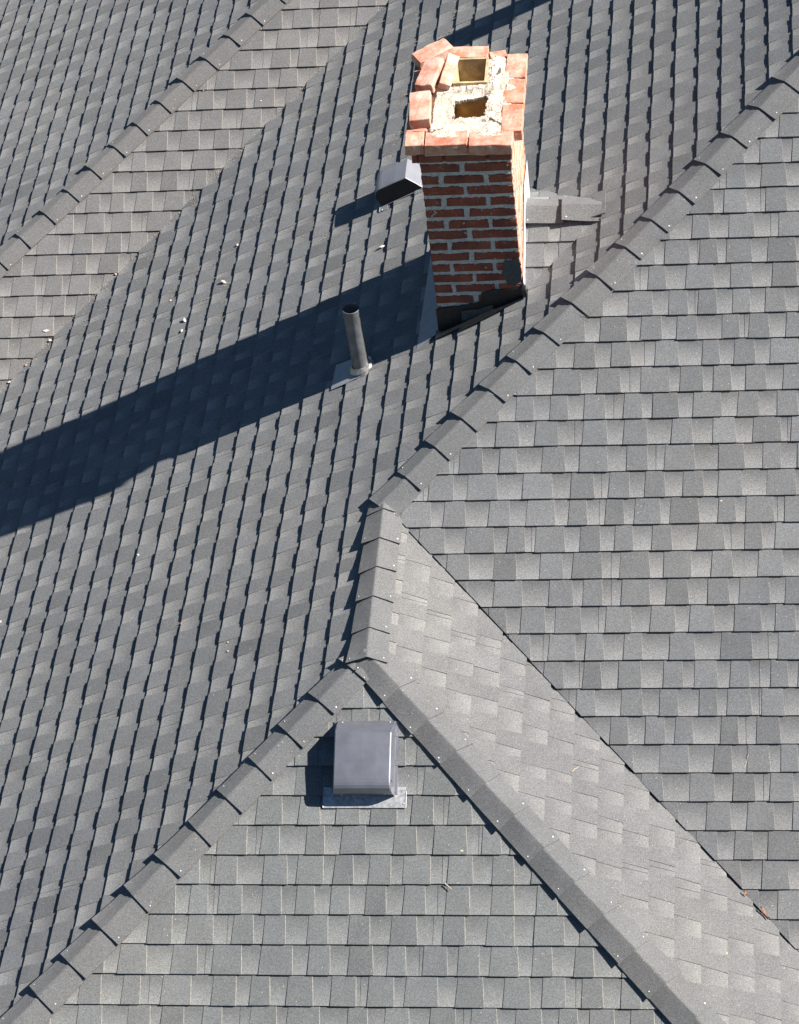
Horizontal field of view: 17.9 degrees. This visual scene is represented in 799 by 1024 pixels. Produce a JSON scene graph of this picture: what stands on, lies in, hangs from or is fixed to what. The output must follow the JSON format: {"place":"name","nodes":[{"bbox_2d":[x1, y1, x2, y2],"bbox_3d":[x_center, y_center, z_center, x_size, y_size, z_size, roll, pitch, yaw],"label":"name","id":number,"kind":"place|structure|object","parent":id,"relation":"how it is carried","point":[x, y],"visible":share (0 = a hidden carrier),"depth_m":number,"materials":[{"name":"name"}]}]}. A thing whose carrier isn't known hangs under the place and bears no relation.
{"place":"outdoors","nodes":[
{"label":"outdoors","id":0,"kind":"place"},
{"bbox_2d":[0,0,798,1023],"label":"shingled roof","id":1,"kind":"structure","parent":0,"point":[510,568],"depth_m":13.10,"materials":[{"name":"grey"}]},
{"bbox_2d":[2,3,496,394],"bbox_3d":[-0.691,-1.915,15.924,4.385,1.656,1.597,-34,50,-24],"label":"roof grit","id":2,"kind":"object","parent":1,"relation":"on","point":[256,214],"visible":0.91,"depth_m":15.97,"materials":[{"name":"grey gravel"}]},
{"bbox_2d":[331,302,373,389],"bbox_3d":[-0.272,-0.927,13.892,0.254,0.516,0.200,-1,45,7],"label":"vent pipe","id":3,"kind":"object","parent":1,"relation":"on","point":[359,364],"visible":1,"depth_m":13.88,"materials":[{"name":"metal"}]},
{"bbox_2d":[322,721,406,807],"bbox_3d":[-0.167,1.187,12.157,0.404,0.259,0.386,-1,45,7],"label":"roof vent","id":4,"kind":"object","parent":1,"relation":"on","point":[365,768],"visible":1,"depth_m":12.09,"materials":[{"name":"grey metal"}]},
{"bbox_2d":[375,159,422,212],"bbox_3d":[0.004,-1.950,14.989,0.291,0.208,0.309,-1,45,7],"label":"roof vent","id":5,"kind":"object","parent":1,"relation":"on","point":[399,180],"visible":0.88,"depth_m":14.93,"materials":[{"name":"metal"}]},
{"bbox_2d":[404,46,529,348],"bbox_3d":[0.396,-1.609,13.669,0.664,1.583,0.877,-1,45,7],"label":"brick chimney","id":6,"kind":"object","parent":1,"relation":"on","point":[466,150],"visible":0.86,"depth_m":13.24,"materials":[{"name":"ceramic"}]},
{"bbox_2d":[409,90,431,128],"bbox_3d":[0.106,-2.068,13.048,0.112,0.067,0.238,-5,47,7],"label":"loose brick","id":7,"kind":"object","parent":6,"relation":"on","point":[420,104],"visible":1,"depth_m":13.00,"materials":[{"name":"red brick"}]},
{"bbox_2d":[414,58,444,92],"bbox_3d":[0.160,-2.275,13.225,0.103,0.066,0.220,4,52,23],"label":"loose brick","id":8,"kind":"object","parent":6,"relation":"on","point":[429,75],"visible":1,"depth_m":13.19,"materials":[{"name":"red brick"}]},
{"bbox_2d":[411,38,453,68],"bbox_3d":[0.176,-2.414,13.384,0.211,0.066,0.105,-27,51,-13],"label":"loose brick","id":9,"kind":"object","parent":6,"relation":"on","point":[442,48],"visible":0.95,"depth_m":13.36,"materials":[{"name":"red brick"}]},
{"bbox_2d":[437,52,458,89],"bbox_3d":[0.252,-2.289,13.251,0.067,0.076,0.257,20,49,-6],"label":"loose brick","id":10,"kind":"object","parent":6,"relation":"on","point":[448,73],"visible":1,"depth_m":13.21,"materials":[{"name":"red brick"}]}
]}

